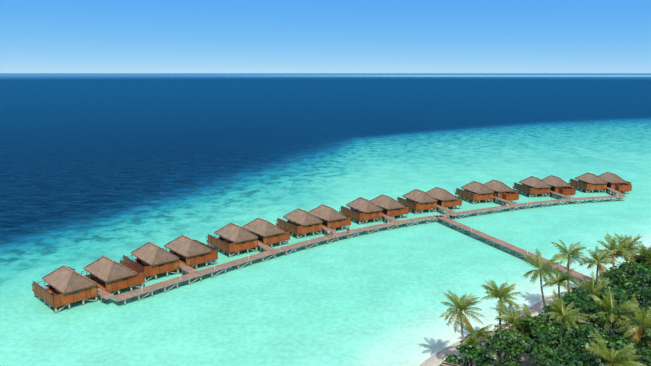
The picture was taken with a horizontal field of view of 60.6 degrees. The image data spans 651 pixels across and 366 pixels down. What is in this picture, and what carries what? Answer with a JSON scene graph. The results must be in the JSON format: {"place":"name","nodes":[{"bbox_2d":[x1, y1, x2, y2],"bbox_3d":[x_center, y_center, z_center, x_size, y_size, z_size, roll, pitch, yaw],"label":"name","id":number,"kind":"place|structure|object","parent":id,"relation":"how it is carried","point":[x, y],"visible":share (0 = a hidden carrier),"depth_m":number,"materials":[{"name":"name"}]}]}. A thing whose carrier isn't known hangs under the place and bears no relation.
{"place":"outdoors","nodes":[
{"label":"outdoors","id":0,"kind":"place"},
{"bbox_2d":[0,73,650,365],"bbox_3d":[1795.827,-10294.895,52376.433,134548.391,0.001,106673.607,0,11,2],"label":"sea water","id":1,"kind":"structure","parent":0,"point":[116,167],"depth_m":212.00,"materials":[{"name":"teal liquid"}]},
{"bbox_2d":[0,0,650,72],"label":"sky","id":2,"kind":"structure","parent":0,"point":[37,36],"materials":[{"name":"blue"}]},
{"bbox_2d":[420,272,649,365],"bbox_3d":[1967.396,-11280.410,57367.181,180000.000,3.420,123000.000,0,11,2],"label":"beach","id":3,"kind":"structure","parent":0,"point":[437,358],"depth_m":92.46,"materials":[{"name":"beige sand"}]},
{"bbox_2d":[100,189,625,305],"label":"jetty walkways","id":4,"kind":"structure","parent":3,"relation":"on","point":[269,251],"depth_m":147.98,"materials":[{"name":"wood"}]},
{"bbox_2d":[32,256,144,312],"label":"overwater bungalows","id":5,"kind":"object","parent":4,"relation":"on","point":[66,285],"visible":0.9,"depth_m":114.33,"materials":[{"name":"brown wood"}]},
{"bbox_2d":[122,235,217,282],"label":"overwater bungalows","id":6,"kind":"object","parent":4,"relation":"on","point":[152,259],"visible":0.9,"depth_m":130.23,"materials":[{"name":"brown wood"}]},
{"bbox_2d":[206,218,289,257],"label":"overwater bungalows","id":7,"kind":"object","parent":4,"relation":"on","point":[256,233],"visible":0.94,"depth_m":146.38,"materials":[{"name":"brown wood"}]},
{"bbox_2d":[276,204,350,238],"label":"overwater bungalows","id":8,"kind":"object","parent":4,"relation":"on","point":[321,218],"visible":0.94,"depth_m":161.94,"materials":[{"name":"brown wood"}]},
{"bbox_2d":[339,194,408,224],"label":"overwater bungalows","id":9,"kind":"object","parent":4,"relation":"on","point":[378,207],"visible":0.94,"depth_m":176.04,"materials":[{"name":"brown wood"}]},
{"bbox_2d":[397,187,461,213],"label":"overwater bungalows","id":10,"kind":"object","parent":4,"relation":"on","point":[435,198],"visible":0.85,"depth_m":188.10,"materials":[{"name":"brown wood"}]},
{"bbox_2d":[455,180,518,203],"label":"overwater bungalows","id":11,"kind":"object","parent":4,"relation":"on","point":[487,191],"visible":0.94,"depth_m":200.90,"materials":[{"name":"brown wood"}]},
{"bbox_2d":[513,175,575,198],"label":"overwater bungalows","id":12,"kind":"object","parent":4,"relation":"on","point":[531,185],"visible":0.88,"depth_m":210.08,"materials":[{"name":"brown wood"}]},
{"bbox_2d":[568,172,631,193],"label":"overwater bungalows","id":13,"kind":"object","parent":4,"relation":"on","point":[594,182],"visible":0.9,"depth_m":217.22,"materials":[{"name":"brown wood"}]},
{"bbox_2d":[443,363,460,365],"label":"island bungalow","id":14,"kind":"object","parent":3,"relation":"on","point":[447,364],"visible":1,"depth_m":79.02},
{"bbox_2d":[439,231,650,365],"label":"palm trees","id":15,"kind":"object","parent":3,"relation":"on","point":[626,245],"visible":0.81,"depth_m":88.22,"materials":[{"name":"green plant"}]},
{"bbox_2d":[440,247,650,365],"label":"bushes","id":16,"kind":"object","parent":3,"relation":"on","point":[573,342],"visible":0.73,"depth_m":82.49,"materials":[{"name":"green plant"}]}
]}

